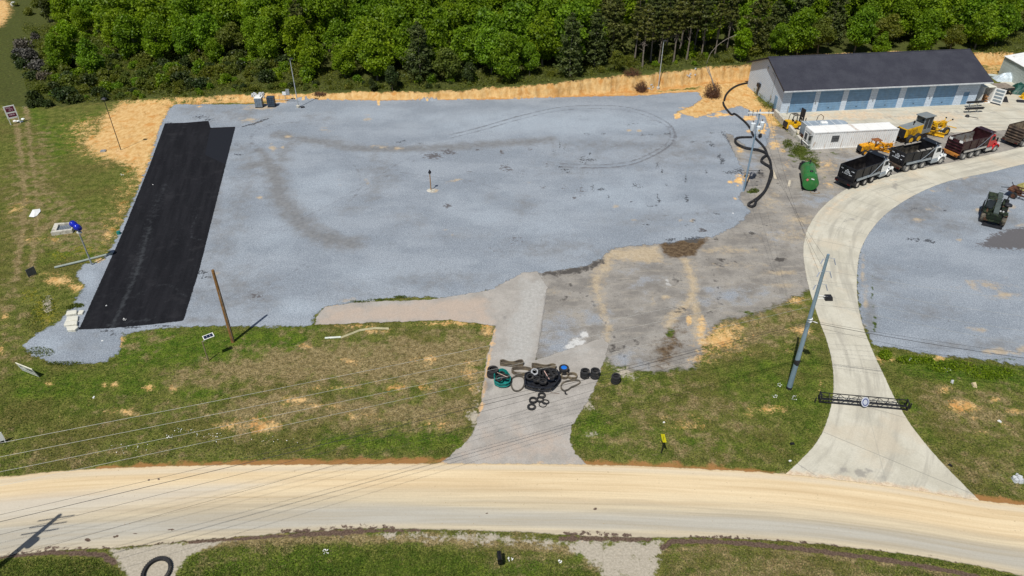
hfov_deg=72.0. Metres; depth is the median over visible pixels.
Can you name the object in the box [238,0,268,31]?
broadleaf tree
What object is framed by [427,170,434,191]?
camera post
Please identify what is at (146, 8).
broadleaf tree
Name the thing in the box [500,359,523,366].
rubber track
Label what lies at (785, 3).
tall broadleaf tree
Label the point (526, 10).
broadleaf tree
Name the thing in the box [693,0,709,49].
thin pine tree
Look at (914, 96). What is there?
garage door
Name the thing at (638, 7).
thin pine tree
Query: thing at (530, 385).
tire pile
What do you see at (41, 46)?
shrub
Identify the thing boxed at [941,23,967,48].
olive tree
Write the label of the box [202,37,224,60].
broadleaf tree
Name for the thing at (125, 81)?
shrub
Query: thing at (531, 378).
tyre
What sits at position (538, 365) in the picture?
rubber track
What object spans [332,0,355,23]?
tall broadleaf tree
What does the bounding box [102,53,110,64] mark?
shrub
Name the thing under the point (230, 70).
shrub
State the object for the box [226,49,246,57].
shrub
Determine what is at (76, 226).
lamp post
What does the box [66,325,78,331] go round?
concrete block
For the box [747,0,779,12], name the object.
broadleaf tree
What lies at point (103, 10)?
broadleaf tree
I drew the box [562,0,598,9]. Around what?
tall broadleaf tree
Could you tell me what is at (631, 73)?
brush pile
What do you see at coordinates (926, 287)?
power line
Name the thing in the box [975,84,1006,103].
box body
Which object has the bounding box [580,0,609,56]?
broadleaf tree
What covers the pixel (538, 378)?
tyre
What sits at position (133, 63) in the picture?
shrub
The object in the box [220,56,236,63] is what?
shrub
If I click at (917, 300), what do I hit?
power line
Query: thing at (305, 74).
shrub
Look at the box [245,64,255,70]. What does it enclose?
shrub
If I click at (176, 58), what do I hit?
shrub
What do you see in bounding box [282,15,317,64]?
broadleaf tree
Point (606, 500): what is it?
road
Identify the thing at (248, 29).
broadleaf tree
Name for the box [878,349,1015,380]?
weeds
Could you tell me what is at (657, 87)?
light pole
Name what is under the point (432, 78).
shrub
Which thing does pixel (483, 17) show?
broadleaf tree
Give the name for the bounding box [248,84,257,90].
shrub
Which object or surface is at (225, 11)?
broadleaf tree
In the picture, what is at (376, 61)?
broadleaf tree
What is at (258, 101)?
wrapped pallet
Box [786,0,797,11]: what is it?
tall broadleaf tree
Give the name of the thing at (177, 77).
shrub
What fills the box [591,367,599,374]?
tyre
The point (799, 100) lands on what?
garage door
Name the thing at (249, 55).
shrub
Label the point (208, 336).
solar post
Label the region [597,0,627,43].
pine tree
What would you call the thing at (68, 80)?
shrub
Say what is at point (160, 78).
shrub
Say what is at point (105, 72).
shrub
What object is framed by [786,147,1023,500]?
concrete drive
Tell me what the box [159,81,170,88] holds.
shrub
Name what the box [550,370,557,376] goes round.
tyre
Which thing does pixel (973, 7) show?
broadleaf tree
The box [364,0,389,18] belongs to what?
broadleaf tree
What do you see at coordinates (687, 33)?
pine tree
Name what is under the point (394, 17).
broadleaf tree
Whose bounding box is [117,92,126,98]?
shrub
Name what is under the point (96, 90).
shrub
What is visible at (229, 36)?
olive tree
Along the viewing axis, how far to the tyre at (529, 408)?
58.98 m
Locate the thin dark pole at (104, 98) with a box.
[101,97,120,149]
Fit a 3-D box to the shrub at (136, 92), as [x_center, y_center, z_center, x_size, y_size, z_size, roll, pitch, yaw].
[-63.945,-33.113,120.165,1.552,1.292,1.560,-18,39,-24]
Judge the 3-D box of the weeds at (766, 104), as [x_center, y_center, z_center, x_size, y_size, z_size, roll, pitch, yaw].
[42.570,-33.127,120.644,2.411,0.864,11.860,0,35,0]
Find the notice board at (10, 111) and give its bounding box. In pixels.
[3,105,20,124]
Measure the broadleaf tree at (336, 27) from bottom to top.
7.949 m
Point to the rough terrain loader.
(995, 207)
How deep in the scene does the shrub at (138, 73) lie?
126.37 m
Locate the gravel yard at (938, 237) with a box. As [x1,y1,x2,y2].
[857,164,1023,365]
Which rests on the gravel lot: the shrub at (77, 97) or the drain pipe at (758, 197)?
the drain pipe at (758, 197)
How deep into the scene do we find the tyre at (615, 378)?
61.17 m
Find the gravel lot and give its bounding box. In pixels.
[23,92,769,363]
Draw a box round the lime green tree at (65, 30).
[53,19,79,55]
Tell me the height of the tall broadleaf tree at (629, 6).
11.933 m
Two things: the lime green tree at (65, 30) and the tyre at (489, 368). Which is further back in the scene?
the lime green tree at (65, 30)
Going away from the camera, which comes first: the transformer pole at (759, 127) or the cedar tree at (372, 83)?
the transformer pole at (759, 127)
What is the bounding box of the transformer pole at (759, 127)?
[743,109,773,190]
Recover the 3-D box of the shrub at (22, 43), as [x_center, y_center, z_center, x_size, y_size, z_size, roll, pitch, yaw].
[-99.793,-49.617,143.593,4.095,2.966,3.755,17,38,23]
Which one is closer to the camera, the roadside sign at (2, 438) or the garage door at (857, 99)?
the roadside sign at (2, 438)
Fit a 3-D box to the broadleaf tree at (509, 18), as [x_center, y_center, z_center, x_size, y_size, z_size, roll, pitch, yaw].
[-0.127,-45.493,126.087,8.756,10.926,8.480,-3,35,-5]
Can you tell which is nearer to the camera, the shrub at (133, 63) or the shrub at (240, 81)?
the shrub at (240, 81)
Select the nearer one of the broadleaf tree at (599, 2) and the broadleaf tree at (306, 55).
the broadleaf tree at (306, 55)
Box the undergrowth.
[21,22,1023,102]
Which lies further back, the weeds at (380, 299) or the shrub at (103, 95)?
the shrub at (103, 95)
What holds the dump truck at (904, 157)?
on the dirt yard at (760, 246)
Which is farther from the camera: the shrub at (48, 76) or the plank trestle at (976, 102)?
the shrub at (48, 76)
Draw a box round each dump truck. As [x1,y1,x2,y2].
[834,150,893,187]
[888,137,946,171]
[942,126,999,159]
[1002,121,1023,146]
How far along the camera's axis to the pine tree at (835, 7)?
136.47 m
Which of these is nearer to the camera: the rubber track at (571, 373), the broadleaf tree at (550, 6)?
the rubber track at (571, 373)
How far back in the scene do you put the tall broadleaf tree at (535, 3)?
133.50 m
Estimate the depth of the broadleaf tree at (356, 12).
133.27 m
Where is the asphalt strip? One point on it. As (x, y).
(149, 277)
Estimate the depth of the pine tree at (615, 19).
126.19 m
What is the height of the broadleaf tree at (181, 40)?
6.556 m
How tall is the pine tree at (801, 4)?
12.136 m
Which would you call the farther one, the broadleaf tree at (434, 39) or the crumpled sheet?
the broadleaf tree at (434, 39)
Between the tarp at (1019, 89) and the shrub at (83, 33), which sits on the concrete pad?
the tarp at (1019, 89)
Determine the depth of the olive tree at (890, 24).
136.54 m
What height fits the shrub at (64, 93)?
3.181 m
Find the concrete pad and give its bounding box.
[781,82,1023,137]
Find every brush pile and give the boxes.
[312,91,327,95]
[624,67,641,76]
[632,80,648,92]
[702,81,721,99]
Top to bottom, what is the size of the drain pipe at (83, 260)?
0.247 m
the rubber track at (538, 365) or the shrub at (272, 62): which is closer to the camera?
the rubber track at (538, 365)
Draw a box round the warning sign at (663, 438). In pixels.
[661,434,665,453]
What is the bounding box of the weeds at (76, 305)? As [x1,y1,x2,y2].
[24,294,83,365]
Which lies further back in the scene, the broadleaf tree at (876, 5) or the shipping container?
the broadleaf tree at (876, 5)
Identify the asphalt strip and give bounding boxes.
[79,121,234,329]
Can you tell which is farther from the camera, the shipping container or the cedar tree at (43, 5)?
the cedar tree at (43, 5)
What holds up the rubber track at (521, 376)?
on the entrance drive at (511, 310)
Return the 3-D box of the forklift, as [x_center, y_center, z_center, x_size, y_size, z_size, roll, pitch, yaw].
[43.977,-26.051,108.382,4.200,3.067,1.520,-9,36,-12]
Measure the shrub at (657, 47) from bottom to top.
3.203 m
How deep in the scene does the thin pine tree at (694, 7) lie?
124.72 m
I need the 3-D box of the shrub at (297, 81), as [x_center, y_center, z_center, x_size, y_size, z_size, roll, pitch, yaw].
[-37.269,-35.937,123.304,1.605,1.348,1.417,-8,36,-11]
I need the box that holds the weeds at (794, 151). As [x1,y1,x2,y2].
[782,138,819,164]
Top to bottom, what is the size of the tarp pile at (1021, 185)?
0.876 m
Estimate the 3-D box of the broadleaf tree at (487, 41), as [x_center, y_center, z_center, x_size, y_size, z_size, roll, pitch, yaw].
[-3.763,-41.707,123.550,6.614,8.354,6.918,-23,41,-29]
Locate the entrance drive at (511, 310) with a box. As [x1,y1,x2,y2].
[315,271,608,464]
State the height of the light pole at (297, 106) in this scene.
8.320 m
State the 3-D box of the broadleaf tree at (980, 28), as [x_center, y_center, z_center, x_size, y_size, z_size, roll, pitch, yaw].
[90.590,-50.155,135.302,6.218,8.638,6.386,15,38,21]
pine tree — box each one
[399,21,436,80]
[552,12,583,75]
[582,8,607,65]
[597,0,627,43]
[598,0,629,56]
[627,5,657,52]
[629,0,647,57]
[632,4,656,66]
[641,0,658,44]
[645,0,664,60]
[654,3,673,63]
[656,0,674,43]
[662,0,680,47]
[669,0,690,61]
[670,1,699,43]
[673,0,694,48]
[684,0,703,59]
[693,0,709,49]
[695,0,719,56]
[713,0,730,53]
[725,0,744,49]
[733,0,773,50]
[760,0,786,47]
[782,0,813,27]
[819,0,850,44]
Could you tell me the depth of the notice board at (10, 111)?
109.53 m
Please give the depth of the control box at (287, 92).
118.08 m
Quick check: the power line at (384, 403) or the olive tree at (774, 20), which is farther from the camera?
the olive tree at (774, 20)
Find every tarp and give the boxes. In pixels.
[991,72,1011,81]
[1009,82,1023,94]
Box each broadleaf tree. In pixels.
[42,32,71,67]
[48,0,80,23]
[65,0,97,22]
[69,4,91,31]
[74,38,105,71]
[90,0,134,35]
[100,7,135,45]
[110,14,146,55]
[129,0,171,15]
[131,0,171,30]
[140,12,173,49]
[141,19,173,58]
[164,0,197,43]
[167,0,207,50]
[170,26,194,54]
[189,11,220,49]
[200,0,215,14]
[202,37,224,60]
[211,0,241,47]
[236,0,244,35]
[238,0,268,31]
[240,15,259,56]
[254,14,283,59]
[258,4,286,52]
[266,0,285,11]
[280,0,313,34]
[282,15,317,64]
[285,0,313,53]
[297,36,327,70]
[301,0,348,52]
[320,17,351,50]
[330,43,356,77]
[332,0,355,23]
[344,2,372,36]
[344,15,396,72]
[353,0,371,16]
[355,30,394,80]
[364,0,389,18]
[372,5,388,37]
[379,3,413,63]
[390,0,430,22]
[391,19,419,69]
[412,3,451,47]
[417,23,449,71]
[428,0,442,8]
[431,5,454,43]
[441,0,461,29]
[449,25,480,65]
[451,0,491,28]
[471,7,498,30]
[473,26,505,73]
[485,0,506,20]
[488,31,522,78]
[490,2,532,56]
[502,0,542,14]
[509,1,535,50]
[520,41,540,75]
[526,10,561,66]
[537,0,562,50]
[552,0,590,63]
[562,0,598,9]
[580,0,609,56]
[595,0,606,22]
[617,0,647,34]
[689,4,728,44]
[737,0,771,34]
[739,0,747,8]
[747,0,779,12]
[767,22,789,53]
[778,0,791,8]
[784,7,820,54]
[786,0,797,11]
[803,0,826,24]
[821,0,852,22]
[845,0,884,33]
[846,5,879,52]
[849,0,892,15]
[871,31,891,51]
[887,0,919,39]
[891,0,923,10]
[906,0,949,34]
[907,8,947,50]
[939,0,966,32]
[954,0,997,40]
[963,3,1000,49]
[989,0,1022,39]
[989,3,1023,45]
[1009,0,1023,8]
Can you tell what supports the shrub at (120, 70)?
on the ground at (136, 124)
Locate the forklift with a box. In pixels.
[783,108,806,129]
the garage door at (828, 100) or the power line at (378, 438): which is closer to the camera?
the power line at (378, 438)
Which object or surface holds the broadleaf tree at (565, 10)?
on the ground at (136, 124)
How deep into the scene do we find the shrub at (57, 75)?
125.72 m
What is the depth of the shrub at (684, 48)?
129.96 m
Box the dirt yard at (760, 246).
[486,122,1019,372]
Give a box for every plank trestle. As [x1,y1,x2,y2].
[964,107,984,112]
[966,100,984,106]
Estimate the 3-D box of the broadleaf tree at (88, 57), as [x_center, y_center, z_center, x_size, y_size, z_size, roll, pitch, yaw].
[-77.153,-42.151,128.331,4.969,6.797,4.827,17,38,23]
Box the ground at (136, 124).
[0,0,1023,575]
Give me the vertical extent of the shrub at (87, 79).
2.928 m
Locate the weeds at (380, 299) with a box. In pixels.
[351,295,405,302]
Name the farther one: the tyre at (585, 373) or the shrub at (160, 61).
the shrub at (160, 61)
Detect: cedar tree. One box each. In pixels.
[36,0,51,21]
[368,78,376,90]
[384,65,398,90]
[462,62,476,81]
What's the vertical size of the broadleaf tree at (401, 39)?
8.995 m
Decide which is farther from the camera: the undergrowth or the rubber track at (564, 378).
the undergrowth
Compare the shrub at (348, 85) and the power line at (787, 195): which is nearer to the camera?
the power line at (787, 195)
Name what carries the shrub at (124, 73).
on the ground at (136, 124)
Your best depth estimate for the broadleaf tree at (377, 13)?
130.76 m
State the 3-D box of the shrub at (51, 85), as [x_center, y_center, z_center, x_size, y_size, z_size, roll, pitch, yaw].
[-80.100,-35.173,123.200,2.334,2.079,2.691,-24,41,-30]
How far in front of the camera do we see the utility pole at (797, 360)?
56.65 m
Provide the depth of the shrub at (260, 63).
129.05 m
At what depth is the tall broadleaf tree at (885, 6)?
140.93 m
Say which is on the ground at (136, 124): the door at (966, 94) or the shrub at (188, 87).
the shrub at (188, 87)
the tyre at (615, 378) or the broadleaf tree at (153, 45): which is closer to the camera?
the tyre at (615, 378)
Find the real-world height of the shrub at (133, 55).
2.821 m
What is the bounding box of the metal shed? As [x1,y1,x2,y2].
[998,52,1023,83]
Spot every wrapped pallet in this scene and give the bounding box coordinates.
[253,95,263,107]
[266,95,275,107]
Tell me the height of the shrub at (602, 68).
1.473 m
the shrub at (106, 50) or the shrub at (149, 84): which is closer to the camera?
the shrub at (149, 84)
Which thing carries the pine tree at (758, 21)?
on the ground at (136, 124)
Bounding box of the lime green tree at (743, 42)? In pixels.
[734,27,753,60]
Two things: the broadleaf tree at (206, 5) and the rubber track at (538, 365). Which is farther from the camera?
the broadleaf tree at (206, 5)
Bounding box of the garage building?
[746,49,993,112]
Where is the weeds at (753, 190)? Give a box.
[749,187,759,192]
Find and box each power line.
[0,308,801,485]
[0,320,808,514]
[0,322,807,521]
[0,324,806,534]
[0,326,806,559]
[1,288,808,456]
[1,299,807,471]
[2,276,813,442]
[758,114,821,265]
[812,322,1021,357]
[813,326,1019,369]
[815,321,1018,352]
[823,303,1018,343]
[827,296,1020,330]
[833,285,1018,315]
[837,272,1023,300]
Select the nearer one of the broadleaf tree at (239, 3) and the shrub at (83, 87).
the shrub at (83, 87)
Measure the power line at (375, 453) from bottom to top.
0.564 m
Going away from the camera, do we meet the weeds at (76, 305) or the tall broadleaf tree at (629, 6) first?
the weeds at (76, 305)
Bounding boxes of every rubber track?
[140,556,171,575]
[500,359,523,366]
[511,366,531,375]
[511,375,523,391]
[532,363,555,368]
[560,379,580,391]
[561,372,568,379]
[568,372,576,379]
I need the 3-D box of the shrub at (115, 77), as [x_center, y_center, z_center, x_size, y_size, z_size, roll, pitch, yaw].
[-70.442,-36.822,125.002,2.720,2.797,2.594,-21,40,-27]
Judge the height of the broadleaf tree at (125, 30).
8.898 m
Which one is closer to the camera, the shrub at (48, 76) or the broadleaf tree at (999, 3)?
the shrub at (48, 76)
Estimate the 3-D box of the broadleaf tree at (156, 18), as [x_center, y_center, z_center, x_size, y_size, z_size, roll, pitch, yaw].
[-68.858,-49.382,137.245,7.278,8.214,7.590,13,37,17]
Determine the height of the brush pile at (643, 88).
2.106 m
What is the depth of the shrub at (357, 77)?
124.00 m
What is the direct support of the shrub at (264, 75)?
on the ground at (136, 124)
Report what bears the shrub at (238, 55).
on the ground at (136, 124)
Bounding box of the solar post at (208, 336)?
[202,332,213,360]
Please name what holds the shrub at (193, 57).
on the ground at (136, 124)
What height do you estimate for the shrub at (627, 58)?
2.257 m
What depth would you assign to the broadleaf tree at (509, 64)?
119.01 m
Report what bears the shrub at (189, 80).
on the ground at (136, 124)
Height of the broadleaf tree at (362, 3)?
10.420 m
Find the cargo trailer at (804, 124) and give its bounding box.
[800,119,847,134]
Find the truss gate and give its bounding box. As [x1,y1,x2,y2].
[814,391,911,410]
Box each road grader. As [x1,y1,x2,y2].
[856,138,896,155]
[896,112,956,143]
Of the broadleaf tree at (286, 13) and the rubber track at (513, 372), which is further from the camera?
the broadleaf tree at (286, 13)
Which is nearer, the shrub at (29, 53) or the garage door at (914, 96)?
the garage door at (914, 96)
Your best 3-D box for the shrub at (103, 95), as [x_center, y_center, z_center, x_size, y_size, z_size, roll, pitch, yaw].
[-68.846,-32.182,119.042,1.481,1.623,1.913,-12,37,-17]
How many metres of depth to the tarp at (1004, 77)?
127.05 m
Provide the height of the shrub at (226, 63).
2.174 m
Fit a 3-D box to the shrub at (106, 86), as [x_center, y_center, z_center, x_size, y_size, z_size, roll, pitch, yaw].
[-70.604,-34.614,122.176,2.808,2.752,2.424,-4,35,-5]
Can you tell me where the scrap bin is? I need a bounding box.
[494,368,510,387]
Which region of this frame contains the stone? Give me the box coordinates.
[1017,477,1023,483]
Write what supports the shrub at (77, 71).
on the ground at (136, 124)
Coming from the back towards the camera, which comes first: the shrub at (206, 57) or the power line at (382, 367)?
the shrub at (206, 57)
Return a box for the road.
[0,463,1023,575]
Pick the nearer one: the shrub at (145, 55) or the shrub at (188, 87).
the shrub at (188, 87)
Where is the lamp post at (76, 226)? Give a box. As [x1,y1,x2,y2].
[69,220,92,264]
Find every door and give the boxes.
[773,95,777,108]
[788,91,815,112]
[807,133,811,146]
[816,90,843,110]
[844,89,871,109]
[873,88,900,108]
[902,86,929,106]
[930,85,958,105]
[960,92,969,104]
[991,88,1006,103]
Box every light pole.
[289,58,299,107]
[656,40,666,89]
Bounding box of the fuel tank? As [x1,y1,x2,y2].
[800,160,818,191]
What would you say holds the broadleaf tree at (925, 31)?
on the ground at (136, 124)
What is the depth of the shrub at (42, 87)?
121.60 m
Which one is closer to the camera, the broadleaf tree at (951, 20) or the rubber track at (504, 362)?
the rubber track at (504, 362)
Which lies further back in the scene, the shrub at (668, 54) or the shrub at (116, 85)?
the shrub at (668, 54)
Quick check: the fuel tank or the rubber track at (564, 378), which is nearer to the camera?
the rubber track at (564, 378)
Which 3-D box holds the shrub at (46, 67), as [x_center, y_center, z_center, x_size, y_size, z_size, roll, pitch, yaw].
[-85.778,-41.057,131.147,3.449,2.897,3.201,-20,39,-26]
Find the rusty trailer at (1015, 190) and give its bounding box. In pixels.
[1006,182,1023,198]
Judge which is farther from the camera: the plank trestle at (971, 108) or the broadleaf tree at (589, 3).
the broadleaf tree at (589, 3)
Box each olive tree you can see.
[214,22,246,49]
[327,42,353,59]
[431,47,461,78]
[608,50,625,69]
[718,17,736,43]
[766,11,785,32]
[809,16,837,53]
[874,12,905,40]
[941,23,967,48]
[1007,9,1023,37]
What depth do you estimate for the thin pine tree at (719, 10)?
127.30 m
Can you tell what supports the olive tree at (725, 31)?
on the ground at (136, 124)
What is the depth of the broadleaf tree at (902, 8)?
138.87 m
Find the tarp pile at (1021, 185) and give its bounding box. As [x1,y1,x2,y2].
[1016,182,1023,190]
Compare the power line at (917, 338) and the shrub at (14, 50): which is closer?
the power line at (917, 338)
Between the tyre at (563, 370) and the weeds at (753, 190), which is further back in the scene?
the weeds at (753, 190)
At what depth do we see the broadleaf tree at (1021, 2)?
143.89 m
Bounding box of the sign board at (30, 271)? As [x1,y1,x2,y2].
[25,266,36,277]
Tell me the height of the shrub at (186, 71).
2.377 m
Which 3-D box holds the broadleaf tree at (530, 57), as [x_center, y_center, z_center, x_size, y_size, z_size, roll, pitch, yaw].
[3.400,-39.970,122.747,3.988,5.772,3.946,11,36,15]
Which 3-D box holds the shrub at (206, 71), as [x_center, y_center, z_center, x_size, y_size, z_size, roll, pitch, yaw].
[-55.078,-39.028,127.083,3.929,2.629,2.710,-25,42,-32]
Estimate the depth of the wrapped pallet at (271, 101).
116.09 m
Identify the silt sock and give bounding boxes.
[341,327,388,338]
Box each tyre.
[487,365,498,374]
[487,370,497,378]
[495,375,502,381]
[502,374,509,378]
[526,373,533,380]
[527,403,535,410]
[529,397,536,403]
[531,368,537,375]
[533,376,540,381]
[538,369,544,376]
[538,392,545,398]
[539,378,546,384]
[545,373,554,379]
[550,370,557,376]
[559,364,568,372]
[580,368,589,375]
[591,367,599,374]
[611,373,620,380]
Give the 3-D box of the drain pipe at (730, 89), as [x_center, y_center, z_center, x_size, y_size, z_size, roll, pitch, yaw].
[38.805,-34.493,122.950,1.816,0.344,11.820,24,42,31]
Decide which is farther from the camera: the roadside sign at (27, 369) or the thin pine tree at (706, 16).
the thin pine tree at (706, 16)
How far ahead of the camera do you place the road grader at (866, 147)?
100.93 m
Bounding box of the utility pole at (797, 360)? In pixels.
[786,254,835,389]
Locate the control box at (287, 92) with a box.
[275,89,298,100]
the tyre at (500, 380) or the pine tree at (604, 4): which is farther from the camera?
the pine tree at (604, 4)
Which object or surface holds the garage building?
on the ground at (136, 124)
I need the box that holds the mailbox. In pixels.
[497,550,501,564]
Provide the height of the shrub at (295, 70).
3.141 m
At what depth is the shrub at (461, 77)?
123.09 m
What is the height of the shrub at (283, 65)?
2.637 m
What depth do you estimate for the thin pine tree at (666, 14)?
123.36 m
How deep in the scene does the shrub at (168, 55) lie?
134.46 m
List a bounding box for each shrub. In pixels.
[10,53,19,59]
[11,47,23,53]
[12,37,34,48]
[13,57,30,69]
[15,47,39,61]
[20,70,37,79]
[22,7,33,15]
[23,58,46,71]
[24,89,42,100]
[24,99,38,108]
[29,0,38,7]
[30,32,39,40]
[33,82,49,93]
[33,98,43,106]
[36,70,51,80]
[37,41,45,56]
[40,99,54,106]
[41,62,57,72]
[45,72,55,82]
[46,81,60,90]
[48,25,57,32]
[49,87,61,96]
[50,73,60,80]
[53,85,80,102]
[57,62,71,71]
[58,70,72,77]
[59,73,79,88]
[64,92,86,103]
[68,58,76,68]
[69,67,86,75]
[78,31,89,38]
[78,72,97,86]
[79,84,89,92]
[86,69,95,75]
[87,35,100,44]
[90,86,106,96]
[91,28,100,36]
[93,39,109,46]
[95,67,114,78]
[98,47,104,54]
[98,75,114,85]
[99,80,112,92]
[100,92,108,100]
[101,46,113,54]
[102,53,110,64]
[106,52,121,60]
[109,59,122,67]
[109,73,119,81]
[110,81,123,89]
[112,66,123,74]
[117,76,131,86]
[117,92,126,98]
[118,51,130,59]
[121,71,129,76]
[128,50,142,58]
[128,60,136,69]
[130,55,143,62]
[130,77,139,87]
[131,69,147,77]
[133,90,140,96]
[134,76,150,88]
[135,62,148,68]
[138,57,150,64]
[139,50,154,61]
[140,80,155,89]
[145,64,161,77]
[154,51,172,61]
[154,72,171,89]
[155,57,170,66]
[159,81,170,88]
[164,61,182,72]
[167,64,181,75]
[169,71,188,83]
[171,81,183,91]
[172,87,182,94]
[173,56,181,60]
[176,57,192,68]
[182,70,191,78]
[184,77,194,84]
[185,84,191,90]
[188,52,203,65]
[191,58,205,75]
[191,77,211,88]
[196,64,214,76]
[200,52,208,61]
[205,82,214,89]
[212,63,227,76]
[217,73,231,83]
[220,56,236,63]
[222,61,235,68]
[224,62,238,75]
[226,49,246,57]
[230,51,244,60]
[232,79,242,84]
[235,59,245,70]
[242,70,252,77]
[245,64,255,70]
[246,49,257,60]
[246,75,253,81]
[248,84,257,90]
[253,57,269,69]
[256,68,277,82]
[266,82,274,89]
[269,58,277,66]
[272,67,281,71]
[274,54,295,65]
[275,71,282,80]
[278,60,290,71]
[278,82,287,87]
[287,62,304,76]
[287,82,295,88]
[295,79,302,85]
[298,66,315,82]
[313,66,326,74]
[344,83,352,88]
[352,74,362,82]
[396,80,402,87]
[425,73,437,82]
[445,77,454,82]
[459,69,475,80]
[546,70,555,76]
[598,65,605,72]
[623,55,633,64]
[626,59,634,67]
[652,42,662,56]
[654,45,675,62]
[677,41,697,58]
[696,52,705,59]
[727,56,734,62]
[748,43,761,56]
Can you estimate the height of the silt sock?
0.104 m
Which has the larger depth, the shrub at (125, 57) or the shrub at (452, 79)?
the shrub at (125, 57)
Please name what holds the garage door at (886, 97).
in the garage building
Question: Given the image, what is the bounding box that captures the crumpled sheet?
[29,209,39,216]
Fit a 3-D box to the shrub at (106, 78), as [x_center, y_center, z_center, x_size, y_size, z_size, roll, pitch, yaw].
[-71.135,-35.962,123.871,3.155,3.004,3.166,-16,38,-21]
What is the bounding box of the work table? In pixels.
[992,83,1014,94]
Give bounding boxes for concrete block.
[64,320,77,326]
[66,310,77,316]
[66,316,78,320]
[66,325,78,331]
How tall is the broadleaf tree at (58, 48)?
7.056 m
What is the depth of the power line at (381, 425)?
45.63 m
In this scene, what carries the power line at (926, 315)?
attached to the utility pole at (797, 360)
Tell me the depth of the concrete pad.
113.56 m
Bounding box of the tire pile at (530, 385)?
[524,368,560,391]
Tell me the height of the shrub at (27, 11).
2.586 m
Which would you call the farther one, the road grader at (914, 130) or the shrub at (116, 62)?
the shrub at (116, 62)
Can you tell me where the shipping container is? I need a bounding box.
[802,122,898,149]
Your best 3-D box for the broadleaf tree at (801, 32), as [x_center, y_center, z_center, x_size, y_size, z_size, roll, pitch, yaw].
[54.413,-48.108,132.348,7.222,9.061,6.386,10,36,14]
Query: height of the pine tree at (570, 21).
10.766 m
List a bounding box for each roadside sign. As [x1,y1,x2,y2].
[0,432,5,442]
[15,362,38,376]
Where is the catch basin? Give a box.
[51,222,73,235]
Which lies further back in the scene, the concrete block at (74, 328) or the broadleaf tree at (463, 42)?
the broadleaf tree at (463, 42)
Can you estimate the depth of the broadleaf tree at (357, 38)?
122.85 m
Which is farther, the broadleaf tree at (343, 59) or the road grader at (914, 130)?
the broadleaf tree at (343, 59)
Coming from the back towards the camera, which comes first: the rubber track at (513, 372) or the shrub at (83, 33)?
the shrub at (83, 33)
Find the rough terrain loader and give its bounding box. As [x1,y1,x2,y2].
[979,192,1012,229]
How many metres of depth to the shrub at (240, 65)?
129.56 m
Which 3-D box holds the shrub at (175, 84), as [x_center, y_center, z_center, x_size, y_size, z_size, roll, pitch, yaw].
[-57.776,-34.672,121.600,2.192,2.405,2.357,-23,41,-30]
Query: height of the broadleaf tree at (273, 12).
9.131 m
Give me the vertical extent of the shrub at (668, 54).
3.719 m
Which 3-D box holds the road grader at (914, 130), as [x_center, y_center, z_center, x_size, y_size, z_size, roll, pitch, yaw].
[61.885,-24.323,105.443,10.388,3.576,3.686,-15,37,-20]
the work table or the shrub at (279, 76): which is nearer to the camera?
the work table
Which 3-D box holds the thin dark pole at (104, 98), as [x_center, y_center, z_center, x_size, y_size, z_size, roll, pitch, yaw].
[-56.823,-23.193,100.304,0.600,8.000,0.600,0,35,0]
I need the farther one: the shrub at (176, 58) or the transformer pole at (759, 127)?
the shrub at (176, 58)
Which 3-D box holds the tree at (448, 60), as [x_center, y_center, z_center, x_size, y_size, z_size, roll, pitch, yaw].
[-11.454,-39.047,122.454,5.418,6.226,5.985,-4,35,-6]
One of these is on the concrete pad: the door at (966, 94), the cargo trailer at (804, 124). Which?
the cargo trailer at (804, 124)
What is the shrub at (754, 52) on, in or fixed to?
on the ground at (136, 124)
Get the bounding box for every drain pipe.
[54,252,112,268]
[722,101,773,207]
[723,82,747,100]
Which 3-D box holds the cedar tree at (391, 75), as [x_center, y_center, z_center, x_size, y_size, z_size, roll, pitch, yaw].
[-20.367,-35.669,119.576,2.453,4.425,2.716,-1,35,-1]
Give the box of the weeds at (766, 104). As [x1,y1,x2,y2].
[754,88,773,108]
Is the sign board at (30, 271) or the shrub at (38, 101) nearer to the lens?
the sign board at (30, 271)
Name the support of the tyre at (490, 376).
on the entrance drive at (511, 310)
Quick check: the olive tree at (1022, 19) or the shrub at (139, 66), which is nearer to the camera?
the shrub at (139, 66)
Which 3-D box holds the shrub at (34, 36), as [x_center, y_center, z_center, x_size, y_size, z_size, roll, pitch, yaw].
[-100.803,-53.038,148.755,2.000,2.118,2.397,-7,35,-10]
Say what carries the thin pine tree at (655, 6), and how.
on the ground at (136, 124)
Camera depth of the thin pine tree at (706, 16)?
125.60 m
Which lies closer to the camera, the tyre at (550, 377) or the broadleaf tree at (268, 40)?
the tyre at (550, 377)
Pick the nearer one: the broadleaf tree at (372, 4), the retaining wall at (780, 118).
the retaining wall at (780, 118)
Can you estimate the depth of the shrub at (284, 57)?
130.11 m
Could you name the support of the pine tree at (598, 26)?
on the ground at (136, 124)
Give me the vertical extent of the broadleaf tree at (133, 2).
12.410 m
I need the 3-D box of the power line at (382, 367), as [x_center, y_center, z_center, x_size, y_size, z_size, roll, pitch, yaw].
[-10.974,5.136,43.151,73.143,2.532,0.020,-12,36,-16]
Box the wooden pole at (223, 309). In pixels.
[211,269,234,342]
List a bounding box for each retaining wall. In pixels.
[773,109,796,135]
[795,135,806,146]

